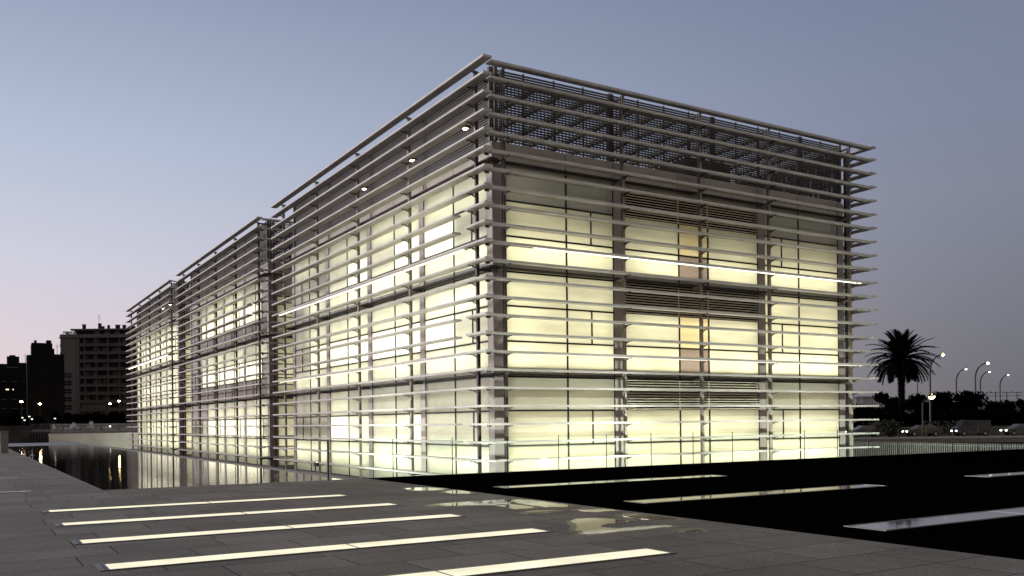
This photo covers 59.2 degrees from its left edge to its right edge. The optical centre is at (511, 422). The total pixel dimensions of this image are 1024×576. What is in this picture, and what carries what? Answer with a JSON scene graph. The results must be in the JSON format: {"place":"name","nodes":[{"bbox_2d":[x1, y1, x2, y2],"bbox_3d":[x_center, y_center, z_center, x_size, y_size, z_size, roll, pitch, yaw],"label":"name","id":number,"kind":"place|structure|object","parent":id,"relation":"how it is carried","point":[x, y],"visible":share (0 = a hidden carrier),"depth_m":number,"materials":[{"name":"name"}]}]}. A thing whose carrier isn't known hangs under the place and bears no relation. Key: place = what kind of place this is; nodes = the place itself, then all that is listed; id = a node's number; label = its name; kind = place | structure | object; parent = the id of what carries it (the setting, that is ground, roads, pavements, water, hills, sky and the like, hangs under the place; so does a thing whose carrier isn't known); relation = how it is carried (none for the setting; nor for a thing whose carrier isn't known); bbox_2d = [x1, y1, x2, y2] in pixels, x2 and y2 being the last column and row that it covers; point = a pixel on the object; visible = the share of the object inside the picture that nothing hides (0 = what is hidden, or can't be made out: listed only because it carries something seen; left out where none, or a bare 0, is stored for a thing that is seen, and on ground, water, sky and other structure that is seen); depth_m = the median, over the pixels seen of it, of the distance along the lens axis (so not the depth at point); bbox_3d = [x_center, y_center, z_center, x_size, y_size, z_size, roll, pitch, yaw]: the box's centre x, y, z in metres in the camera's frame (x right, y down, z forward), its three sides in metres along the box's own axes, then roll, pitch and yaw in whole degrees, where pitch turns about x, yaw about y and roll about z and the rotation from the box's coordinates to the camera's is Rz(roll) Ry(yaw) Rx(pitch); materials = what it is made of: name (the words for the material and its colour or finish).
{"place":"outdoors","nodes":[
{"label":"outdoors","id":0,"kind":"place"},
{"bbox_2d":[0,431,8,452],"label":"gate post","id":1,"kind":"object","parent":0,"point":[4,446],"visible":0.87,"depth_m":53.24,"materials":[{"name":"concrete"}]},
{"bbox_2d":[0,355,26,418],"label":"housing block","id":2,"kind":"structure","parent":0,"point":[12,382],"depth_m":302.74,"materials":[{"name":"black concrete"}]},
{"bbox_2d":[26,340,64,428],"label":"housing block","id":3,"kind":"structure","parent":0,"point":[45,384],"depth_m":282.10,"materials":[{"name":"black concrete"}]},
{"bbox_2d":[30,428,137,439],"bbox_3d":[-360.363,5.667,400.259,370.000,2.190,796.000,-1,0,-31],"label":"street","id":4,"kind":"structure","parent":0,"point":[46,437],"depth_m":120.60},
{"bbox_2d":[12,415,43,430],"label":"street tree","id":5,"kind":"object","parent":4,"relation":"on","point":[36,420],"visible":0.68,"depth_m":140.25,"materials":[{"name":"green plant"}]},
{"bbox_2d":[50,412,71,430],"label":"street tree","id":6,"kind":"object","parent":4,"relation":"on","point":[61,421],"visible":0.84,"depth_m":144.17,"materials":[{"name":"green plant"}]},
{"bbox_2d":[69,413,91,430],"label":"street tree","id":7,"kind":"object","parent":4,"relation":"on","point":[79,418],"visible":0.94,"depth_m":144.45,"materials":[{"name":"green plant"}]},
{"bbox_2d":[90,411,111,429],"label":"street tree","id":8,"kind":"object","parent":4,"relation":"on","point":[97,417],"visible":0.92,"depth_m":144.29,"materials":[{"name":"green plant"}]},
{"bbox_2d":[107,412,128,429],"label":"street tree","id":9,"kind":"object","parent":4,"relation":"on","point":[118,419],"visible":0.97,"depth_m":144.66,"materials":[{"name":"green plant"}]},
{"bbox_2d":[58,323,136,427],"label":"apartment building","id":10,"kind":"structure","parent":0,"point":[96,371],"depth_m":340.26,"materials":[{"name":"grey concrete"}]},
{"bbox_2d":[125,280,191,456],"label":"office building","id":11,"kind":"structure","parent":0,"point":[158,384],"depth_m":86.64,"materials":[{"name":"paint"}]},
{"bbox_2d":[137,339,145,375],"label":"window","id":12,"kind":"structure","parent":11,"relation":"in","point":[143,366],"depth_m":97.68,"materials":[{"name":"beige glass"}]},
{"bbox_2d":[138,374,145,410],"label":"window","id":13,"kind":"structure","parent":11,"relation":"in","point":[143,379],"depth_m":97.48,"materials":[{"name":"beige glass"}]},
{"bbox_2d":[138,411,146,450],"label":"window","id":14,"kind":"structure","parent":11,"relation":"in","point":[143,412],"depth_m":97.97,"materials":[{"name":"beige glass"}]},
{"bbox_2d":[146,334,154,373],"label":"window","id":15,"kind":"structure","parent":11,"relation":"in","point":[152,336],"depth_m":92.94,"materials":[{"name":"beige glass"}]},
{"bbox_2d":[146,371,155,409],"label":"window","id":16,"kind":"structure","parent":11,"relation":"in","point":[153,396],"depth_m":93.08,"materials":[{"name":"beige glass"}]},
{"bbox_2d":[147,410,155,451],"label":"window","id":17,"kind":"structure","parent":11,"relation":"in","point":[153,416],"depth_m":92.89,"materials":[{"name":"beige glass"}]},
{"bbox_2d":[156,328,165,370],"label":"window","id":18,"kind":"structure","parent":11,"relation":"in","point":[163,345],"depth_m":88.23,"materials":[{"name":"beige glass"}]},
{"bbox_2d":[156,368,165,409],"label":"window","id":19,"kind":"structure","parent":11,"relation":"in","point":[163,373],"depth_m":88.10,"materials":[{"name":"beige glass"}]},
{"bbox_2d":[157,409,166,453],"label":"window","id":20,"kind":"structure","parent":11,"relation":"in","point":[164,415],"depth_m":88.16,"materials":[{"name":"beige glass"}]},
{"bbox_2d":[167,321,177,367],"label":"window","id":21,"kind":"structure","parent":11,"relation":"in","point":[175,356],"depth_m":83.19,"materials":[{"name":"beige glass"}]},
{"bbox_2d":[167,365,177,408],"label":"window","id":22,"kind":"structure","parent":11,"relation":"in","point":[175,393],"depth_m":83.46,"materials":[{"name":"beige glass"}]},
{"bbox_2d":[167,408,178,454],"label":"window","id":23,"kind":"structure","parent":11,"relation":"in","point":[176,415],"depth_m":83.25,"materials":[{"name":"beige glass"}]},
{"bbox_2d":[185,321,190,359],"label":"window","id":24,"kind":"structure","parent":11,"relation":"in","point":[187,343],"depth_m":81.54,"materials":[{"name":"beige glass"}]},
{"bbox_2d":[186,364,190,406],"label":"window","id":25,"kind":"structure","parent":11,"relation":"in","point":[188,365],"depth_m":81.56,"materials":[{"name":"beige glass"}]},
{"bbox_2d":[186,407,191,454],"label":"window","id":26,"kind":"structure","parent":11,"relation":"in","point":[188,413],"depth_m":81.54,"materials":[{"name":"beige glass"}]},
{"bbox_2d":[8,440,342,489],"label":"water","id":27,"kind":"structure","parent":0,"point":[103,468],"depth_m":32.76,"materials":[{"name":"black liquid"}]},
{"bbox_2d":[175,216,302,468],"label":"office building","id":28,"kind":"structure","parent":0,"point":[233,343],"depth_m":62.10,"materials":[{"name":"paint"}]},
{"bbox_2d":[191,309,205,359],"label":"window","id":29,"kind":"structure","parent":28,"relation":"in","point":[202,346],"depth_m":74.71,"materials":[{"name":"beige glass"}]},
{"bbox_2d":[192,356,205,405],"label":"window","id":30,"kind":"structure","parent":28,"relation":"in","point":[195,381],"depth_m":74.66,"materials":[{"name":"beige glass"}]},
{"bbox_2d":[192,405,206,458],"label":"window","id":31,"kind":"structure","parent":28,"relation":"in","point":[195,414],"depth_m":74.61,"materials":[{"name":"beige glass"}]},
{"bbox_2d":[207,300,222,355],"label":"window","id":32,"kind":"structure","parent":28,"relation":"in","point":[211,334],"depth_m":69.86,"materials":[{"name":"beige glass"}]},
{"bbox_2d":[207,351,223,404],"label":"window","id":33,"kind":"structure","parent":28,"relation":"in","point":[210,378],"depth_m":69.86,"materials":[{"name":"beige glass"}]},
{"bbox_2d":[208,403,223,460],"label":"window","id":34,"kind":"structure","parent":28,"relation":"in","point":[211,413],"depth_m":69.80,"materials":[{"name":"beige glass"}]},
{"bbox_2d":[224,290,242,349],"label":"window","id":35,"kind":"structure","parent":28,"relation":"in","point":[231,336],"depth_m":65.02,"materials":[{"name":"beige glass"}]},
{"bbox_2d":[225,345,243,402],"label":"window","id":36,"kind":"structure","parent":28,"relation":"in","point":[230,374],"depth_m":64.96,"materials":[{"name":"beige glass"}]},
{"bbox_2d":[225,401,244,462],"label":"window","id":37,"kind":"structure","parent":28,"relation":"in","point":[230,421],"depth_m":64.95,"materials":[{"name":"beige glass"}]},
{"bbox_2d":[245,277,266,343],"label":"window","id":38,"kind":"structure","parent":28,"relation":"in","point":[263,296],"depth_m":60.09,"materials":[{"name":"beige glass"}]},
{"bbox_2d":[245,338,267,400],"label":"window","id":39,"kind":"structure","parent":28,"relation":"in","point":[251,370],"depth_m":60.08,"materials":[{"name":"beige glass"}]},
{"bbox_2d":[246,399,267,465],"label":"window","id":40,"kind":"structure","parent":28,"relation":"in","point":[254,431],"depth_m":60.15,"materials":[{"name":"beige glass"}]},
{"bbox_2d":[276,276,292,337],"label":"window","id":41,"kind":"structure","parent":28,"relation":"in","point":[279,286],"depth_m":57.81,"materials":[{"name":"beige glass"}]},
{"bbox_2d":[277,338,292,398],"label":"window","id":42,"kind":"structure","parent":28,"relation":"in","point":[288,340],"depth_m":57.90,"materials":[{"name":"beige glass"}]},
{"bbox_2d":[278,399,302,465],"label":"window","id":43,"kind":"structure","parent":28,"relation":"in","point":[290,419],"depth_m":57.90,"materials":[{"name":"beige glass"}]},
{"bbox_2d":[0,447,1023,575],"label":"paving","id":44,"kind":"structure","parent":0,"point":[35,540],"depth_m":11.52,"materials":[{"name":"stone"}]},
{"bbox_2d":[10,440,362,489],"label":"pool edge","id":45,"kind":"object","parent":44,"relation":"on","point":[305,472],"visible":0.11,"depth_m":34.16,"materials":[{"name":"grey stone"}]},
{"bbox_2d":[42,494,348,512],"bbox_3d":[-5.910,1.567,17.453,5.650,0.036,0.500,-1,0,-31],"label":"ground light","id":46,"kind":"object","parent":44,"relation":"on","point":[179,504],"visible":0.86,"depth_m":17.27,"materials":[{"name":"glass"}]},
{"bbox_2d":[54,503,399,526],"bbox_3d":[-4.573,1.552,15.258,5.650,0.036,0.500,-1,0,-31],"label":"ground light","id":47,"kind":"object","parent":44,"relation":"on","point":[213,515],"visible":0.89,"depth_m":15.04,"materials":[{"name":"glass"}]},
{"bbox_2d":[71,513,465,544],"bbox_3d":[-3.271,1.538,13.124,5.650,0.036,0.500,-1,0,-31],"label":"ground light","id":48,"kind":"object","parent":44,"relation":"on","point":[224,531],"visible":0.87,"depth_m":12.87,"materials":[{"name":"glass"}]},
{"bbox_2d":[94,528,552,571],"bbox_3d":[-1.980,1.524,11.007,5.650,0.036,0.500,-1,0,-31],"label":"ground light","id":49,"kind":"object","parent":44,"relation":"on","point":[250,554],"visible":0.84,"depth_m":10.69,"materials":[{"name":"glass"}]},
{"bbox_2d":[405,487,442,490],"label":"puddle","id":50,"kind":"object","parent":44,"relation":"on","point":[424,489],"visible":1,"depth_m":20.37,"materials":[{"name":"beige"}]},
{"bbox_2d":[445,490,469,493],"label":"puddle","id":51,"kind":"object","parent":44,"relation":"on","point":[458,492],"visible":1,"depth_m":19.36,"materials":[{"name":"beige"}]},
{"bbox_2d":[424,499,515,506],"bbox_3d":[-0.629,1.504,16.625,2.041,0.001,1.320,-1,0,-31],"label":"wet stone","id":52,"kind":"object","parent":44,"relation":"on","point":[427,505],"visible":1,"depth_m":16.30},
{"bbox_2d":[430,499,512,505],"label":"puddle","id":53,"kind":"object","parent":44,"relation":"on","point":[496,502],"visible":1,"depth_m":16.68,"materials":[{"name":"beige"}]},
{"bbox_2d":[497,504,533,508],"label":"puddle","id":54,"kind":"object","parent":44,"relation":"on","point":[514,506],"visible":1,"depth_m":15.98,"materials":[{"name":"beige"}]},
{"bbox_2d":[383,548,676,575],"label":"ground light","id":55,"kind":"object","parent":44,"relation":"on","point":[499,568],"visible":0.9,"depth_m":9.48,"materials":[{"name":"glass"}]},
{"bbox_2d":[510,499,570,506],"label":"puddle","id":56,"kind":"object","parent":44,"relation":"on","point":[535,503],"visible":1,"depth_m":16.50,"materials":[{"name":"beige"}]},
{"bbox_2d":[525,510,556,513],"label":"puddle","id":57,"kind":"object","parent":44,"relation":"on","point":[544,511],"visible":1,"depth_m":15.03,"materials":[{"name":"beige"}]},
{"bbox_2d":[509,499,572,507],"bbox_3d":[0.429,1.493,16.605,0.766,0.001,2.075,-1,0,-31],"label":"wet stone","id":58,"kind":"object","parent":44,"relation":"on","point":[541,506],"visible":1,"depth_m":16.49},
{"bbox_2d":[518,509,564,513],"bbox_3d":[0.467,1.492,15.037,0.575,0.001,0.876,-1,0,32],"label":"wet stone","id":59,"kind":"object","parent":44,"relation":"on","point":[522,512],"visible":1,"depth_m":14.93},
{"bbox_2d":[576,509,616,511],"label":"puddle","id":60,"kind":"object","parent":44,"relation":"on","point":[595,510],"visible":1,"depth_m":15.12,"materials":[{"name":"beige"}]},
{"bbox_2d":[571,508,622,512],"bbox_3d":[1.430,1.482,15.187,0.655,0.001,0.891,-1,0,-31],"label":"wet stone","id":61,"kind":"object","parent":44,"relation":"on","point":[595,508],"visible":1,"depth_m":15.27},
{"bbox_2d":[571,518,672,533],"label":"puddle","id":62,"kind":"object","parent":44,"relation":"on","point":[589,525],"visible":1,"depth_m":12.75,"materials":[{"name":"beige"}]},
{"bbox_2d":[566,517,681,535],"bbox_3d":[1.232,1.484,13.006,1.871,0.001,1.898,-1,0,-31],"label":"wet stone","id":63,"kind":"object","parent":44,"relation":"on","point":[573,526],"visible":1,"depth_m":12.62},
{"bbox_2d":[623,514,676,519],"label":"puddle","id":64,"kind":"object","parent":44,"relation":"on","point":[646,516],"visible":1,"depth_m":13.94,"materials":[{"name":"beige"}]},
{"bbox_2d":[615,513,686,519],"bbox_3d":[2.096,1.474,13.997,0.670,0.001,1.296,-1,0,-31],"label":"wet stone","id":65,"kind":"object","parent":44,"relation":"on","point":[619,515],"visible":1,"depth_m":14.06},
{"bbox_2d":[673,528,709,532],"bbox_3d":[2.424,1.471,12.215,0.514,0.001,0.607,-1,0,2],"label":"wet stone","id":66,"kind":"object","parent":44,"relation":"on","point":[680,531],"visible":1,"depth_m":12.26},
{"bbox_2d":[0,0,1023,401],"label":"sky","id":67,"kind":"structure","parent":0,"point":[137,137],"materials":[{"name":"blue"}]},
{"bbox_2d":[271,54,879,477],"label":"office building","id":68,"kind":"structure","parent":0,"point":[471,304],"depth_m":37.73,"materials":[{"name":"paint"}]},
{"bbox_2d":[294,249,325,329],"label":"window","id":69,"kind":"structure","parent":68,"relation":"in","point":[310,309],"depth_m":50.57,"materials":[{"name":"white glass"}]},
{"bbox_2d":[295,321,326,395],"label":"window","id":70,"kind":"structure","parent":68,"relation":"in","point":[309,346],"depth_m":50.72,"materials":[{"name":"white glass"}]},
{"bbox_2d":[296,393,327,473],"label":"window","id":71,"kind":"structure","parent":68,"relation":"in","point":[308,407],"depth_m":50.74,"materials":[{"name":"white glass"}]},
{"bbox_2d":[328,229,367,318],"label":"window","id":72,"kind":"structure","parent":68,"relation":"in","point":[349,282],"depth_m":45.72,"materials":[{"name":"white glass"}]},
{"bbox_2d":[329,308,368,392],"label":"window","id":73,"kind":"structure","parent":68,"relation":"in","point":[347,364],"depth_m":45.72,"materials":[{"name":"white glass"}]},
{"bbox_2d":[330,389,369,477],"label":"window","id":74,"kind":"structure","parent":68,"relation":"in","point":[348,404],"depth_m":45.74,"materials":[{"name":"white glass"}]},
{"bbox_2d":[370,203,419,306],"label":"window","id":75,"kind":"structure","parent":68,"relation":"in","point":[401,278],"depth_m":40.73,"materials":[{"name":"white glass"}]},
{"bbox_2d":[371,293,420,388],"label":"window","id":76,"kind":"structure","parent":68,"relation":"in","point":[402,355],"depth_m":40.74,"materials":[{"name":"white glass"}]},
{"bbox_2d":[372,384,421,477],"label":"window","id":77,"kind":"structure","parent":68,"relation":"in","point":[388,402],"depth_m":40.78,"materials":[{"name":"white glass"}]},
{"bbox_2d":[423,171,487,290],"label":"window","id":78,"kind":"structure","parent":68,"relation":"in","point":[457,208],"depth_m":35.69,"materials":[{"name":"white glass"}]},
{"bbox_2d":[424,272,488,383],"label":"window","id":79,"kind":"structure","parent":68,"relation":"in","point":[460,329],"depth_m":35.70,"materials":[{"name":"white glass"}]},
{"bbox_2d":[425,378,489,473],"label":"window","id":80,"kind":"structure","parent":68,"relation":"in","point":[464,432],"depth_m":35.71,"materials":[{"name":"white glass"}]},
{"bbox_2d":[506,166,613,281],"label":"window","id":81,"kind":"structure","parent":68,"relation":"in","point":[517,182],"depth_m":34.67,"materials":[{"name":"yellow glass"}]},
{"bbox_2d":[507,272,614,378],"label":"window","id":82,"kind":"structure","parent":68,"relation":"in","point":[516,307],"depth_m":34.67,"materials":[{"name":"yellow glass"}]},
{"bbox_2d":[508,377,615,471],"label":"window","id":83,"kind":"structure","parent":68,"relation":"in","point":[515,396],"depth_m":34.67,"materials":[{"name":"yellow glass"}]},
{"bbox_2d":[625,207,758,294],"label":"window","id":84,"kind":"structure","parent":68,"relation":"in","point":[639,266],"depth_m":38.10,"materials":[{"name":"white glass"}]},
{"bbox_2d":[626,296,758,381],"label":"window","id":85,"kind":"structure","parent":68,"relation":"in","point":[632,331],"depth_m":38.10,"materials":[{"name":"white glass"}]},
{"bbox_2d":[627,383,759,465],"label":"window","id":86,"kind":"structure","parent":68,"relation":"in","point":[635,430],"depth_m":38.10,"materials":[{"name":"white glass"}]},
{"bbox_2d":[764,208,838,301],"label":"window","id":87,"kind":"structure","parent":68,"relation":"in","point":[776,236],"depth_m":41.79,"materials":[{"name":"white glass"}]},
{"bbox_2d":[765,296,838,383],"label":"window","id":88,"kind":"structure","parent":68,"relation":"in","point":[779,354],"depth_m":41.79,"materials":[{"name":"white glass"}]},
{"bbox_2d":[766,382,839,459],"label":"window","id":89,"kind":"structure","parent":68,"relation":"in","point":[780,398],"depth_m":41.79,"materials":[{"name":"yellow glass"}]},
{"bbox_2d":[367,449,1023,559],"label":"lawn","id":90,"kind":"structure","parent":0,"point":[926,485],"depth_m":18.77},
{"bbox_2d":[493,475,723,488],"bbox_3d":[2.662,1.482,22.516,6.880,0.038,0.640,-1,0,-31],"label":"skylight","id":91,"kind":"object","parent":90,"relation":"in","point":[597,482],"visible":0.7,"depth_m":22.30,"materials":[{"name":"glass"}]},
{"bbox_2d":[327,426,1002,479],"bbox_3d":[14.128,0.803,35.742,44.673,1.078,0.060,-1,0,-31],"label":"glass balustrade","id":92,"kind":"object","parent":90,"relation":"on","point":[651,450],"visible":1,"depth_m":29.94,"materials":[{"name":"clear glass"}]},
{"bbox_2d":[624,484,884,503],"bbox_3d":[5.191,1.454,18.366,6.880,0.038,0.640,-1,0,-31],"label":"skylight","id":93,"kind":"object","parent":90,"relation":"in","point":[703,497],"visible":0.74,"depth_m":18.05,"materials":[{"name":"glass"}]},
{"bbox_2d":[844,507,1023,530],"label":"skylight","id":94,"kind":"object","parent":90,"relation":"in","point":[892,525],"visible":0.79,"depth_m":13.12,"materials":[{"name":"glass"}]},
{"bbox_2d":[967,472,1023,476],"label":"skylight","id":95,"kind":"object","parent":90,"relation":"in","point":[1002,474],"visible":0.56,"depth_m":23.25,"materials":[{"name":"glass"}]},
{"bbox_2d":[845,425,1010,427],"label":"embankment","id":96,"kind":"structure","parent":0,"point":[944,426],"depth_m":129.19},
{"bbox_2d":[845,395,883,412],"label":"building","id":97,"kind":"structure","parent":96,"relation":"on","point":[865,399],"depth_m":164.56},
{"bbox_2d":[853,403,878,414],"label":"broadleaf tree","id":98,"kind":"object","parent":96,"relation":"on","point":[868,410],"visible":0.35,"depth_m":133.70,"materials":[{"name":"green plant"}]},
{"bbox_2d":[872,391,907,410],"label":"broadleaf tree","id":99,"kind":"object","parent":96,"relation":"on","point":[885,400],"visible":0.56,"depth_m":134.32,"materials":[{"name":"green plant"}]},
{"bbox_2d":[865,328,940,425],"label":"palm tree","id":100,"kind":"object","parent":96,"relation":"on","point":[900,365],"visible":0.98,"depth_m":128.90,"materials":[{"name":"green plant"}]},
{"bbox_2d":[905,393,931,413],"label":"broadleaf tree","id":101,"kind":"object","parent":96,"relation":"on","point":[914,402],"visible":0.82,"depth_m":134.33,"materials":[{"name":"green plant"}]},
{"bbox_2d":[845,406,1023,426],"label":"shrubbery","id":102,"kind":"object","parent":96,"relation":"on","point":[994,416],"visible":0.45,"depth_m":128.57,"materials":[{"name":"green plant"}]},
{"bbox_2d":[929,353,944,424],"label":"street lamp","id":103,"kind":"object","parent":96,"relation":"on","point":[942,354],"visible":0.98,"depth_m":124.92,"materials":[{"name":"black metal"}]},
{"bbox_2d":[923,390,956,414],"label":"broadleaf tree","id":104,"kind":"object","parent":96,"relation":"on","point":[944,400],"visible":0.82,"depth_m":133.71,"materials":[{"name":"green plant"}]},
{"bbox_2d":[954,390,988,410],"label":"broadleaf tree","id":105,"kind":"object","parent":96,"relation":"on","point":[970,400],"visible":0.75,"depth_m":133.62,"materials":[{"name":"green plant"}]},
{"bbox_2d":[984,399,1015,411],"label":"broadleaf tree","id":106,"kind":"object","parent":96,"relation":"on","point":[991,404],"visible":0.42,"depth_m":134.12,"materials":[{"name":"green plant"}]},
{"bbox_2d":[1016,398,1023,411],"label":"broadleaf tree","id":107,"kind":"object","parent":96,"relation":"on","point":[1020,403],"visible":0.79,"depth_m":134.39,"materials":[{"name":"green plant"}]},
{"bbox_2d":[845,426,1023,436],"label":"grass bank","id":108,"kind":"structure","parent":0,"point":[995,430],"depth_m":120.48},
{"bbox_2d":[845,420,957,433],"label":"roadside weeds","id":109,"kind":"object","parent":108,"relation":"on","point":[947,425],"visible":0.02,"depth_m":121.68,"materials":[{"name":"green plant"}]},
{"bbox_2d":[845,435,1023,437],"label":"road","id":110,"kind":"structure","parent":0,"point":[934,436],"depth_m":115.21,"materials":[{"name":"asphalt"}]},
{"bbox_2d":[845,426,883,436],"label":"car","id":111,"kind":"object","parent":110,"relation":"on","point":[861,428],"visible":0.44,"depth_m":114.13,"materials":[{"name":"paint"}]},
{"bbox_2d":[871,419,901,436],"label":"roadside bush","id":112,"kind":"object","parent":110,"relation":"on","point":[889,428],"visible":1,"depth_m":106.62,"materials":[{"name":"green plant"}]},
{"bbox_2d":[902,425,942,436],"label":"car","id":113,"kind":"object","parent":110,"relation":"on","point":[929,430],"visible":0.98,"depth_m":114.17,"materials":[{"name":"paint"}]},
{"bbox_2d":[922,394,935,436],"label":"street lamp","id":114,"kind":"object","parent":110,"relation":"on","point":[931,396],"visible":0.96,"depth_m":109.93,"materials":[{"name":"black metal"}]},
{"bbox_2d":[951,420,991,435],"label":"van","id":115,"kind":"object","parent":110,"relation":"on","point":[977,427],"visible":0.98,"depth_m":114.20,"materials":[{"name":"paint"}]},
{"bbox_2d":[1000,424,1023,434],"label":"car","id":116,"kind":"object","parent":110,"relation":"on","point":[1013,429],"visible":0.99,"depth_m":114.11,"materials":[{"name":"paint"}]},
{"bbox_2d":[853,436,1023,442],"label":"pavement","id":117,"kind":"structure","parent":0,"point":[952,439],"depth_m":99.95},
{"bbox_2d":[853,442,1023,455],"bbox_3d":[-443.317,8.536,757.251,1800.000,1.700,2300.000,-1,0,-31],"label":"ground","id":118,"kind":"structure","parent":0,"point":[999,443],"depth_m":83.25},
{"bbox_2d":[376,449,1014,477],"bbox_3d":[24.220,1.871,42.076,66.190,1.284,0.120,-1,0,-31],"label":"pool coping","id":119,"kind":"object","parent":118,"relation":"on","point":[669,464],"visible":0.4,"depth_m":30.15,"materials":[{"name":"grey stone"}]},
{"bbox_2d":[905,401,1019,414],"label":"warehouse","id":120,"kind":"structure","parent":118,"relation":"on","point":[909,412],"depth_m":260.23,"materials":[{"name":"grey glass"}]},
{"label":"moat floor","id":121,"kind":"structure","parent":0,"visible":0},
{"bbox_2d":[48,433,137,448],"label":"concrete wall","id":122,"kind":"structure","parent":121,"relation":"on","point":[119,440],"depth_m":108.53,"materials":[{"name":"concrete"}]},
{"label":"far pavement","id":123,"kind":"structure","parent":0,"visible":0},
{"bbox_2d":[0,426,29,440],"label":"boundary wall","id":124,"kind":"structure","parent":123,"relation":"on","point":[17,433],"depth_m":110.01,"materials":[{"name":"concrete"}]},
{"bbox_2d":[32,423,134,438],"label":"railing fence","id":125,"kind":"object","parent":123,"relation":"on","point":[106,427],"visible":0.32,"depth_m":118.35,"materials":[{"name":"metal"}]},
{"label":"forecourt","id":126,"kind":"structure","parent":0,"visible":0},
{"bbox_2d":[853,442,1023,455],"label":"picket fence","id":127,"kind":"object","parent":126,"relation":"on","point":[922,448],"visible":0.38,"depth_m":50.61,"materials":[{"name":"metal"}]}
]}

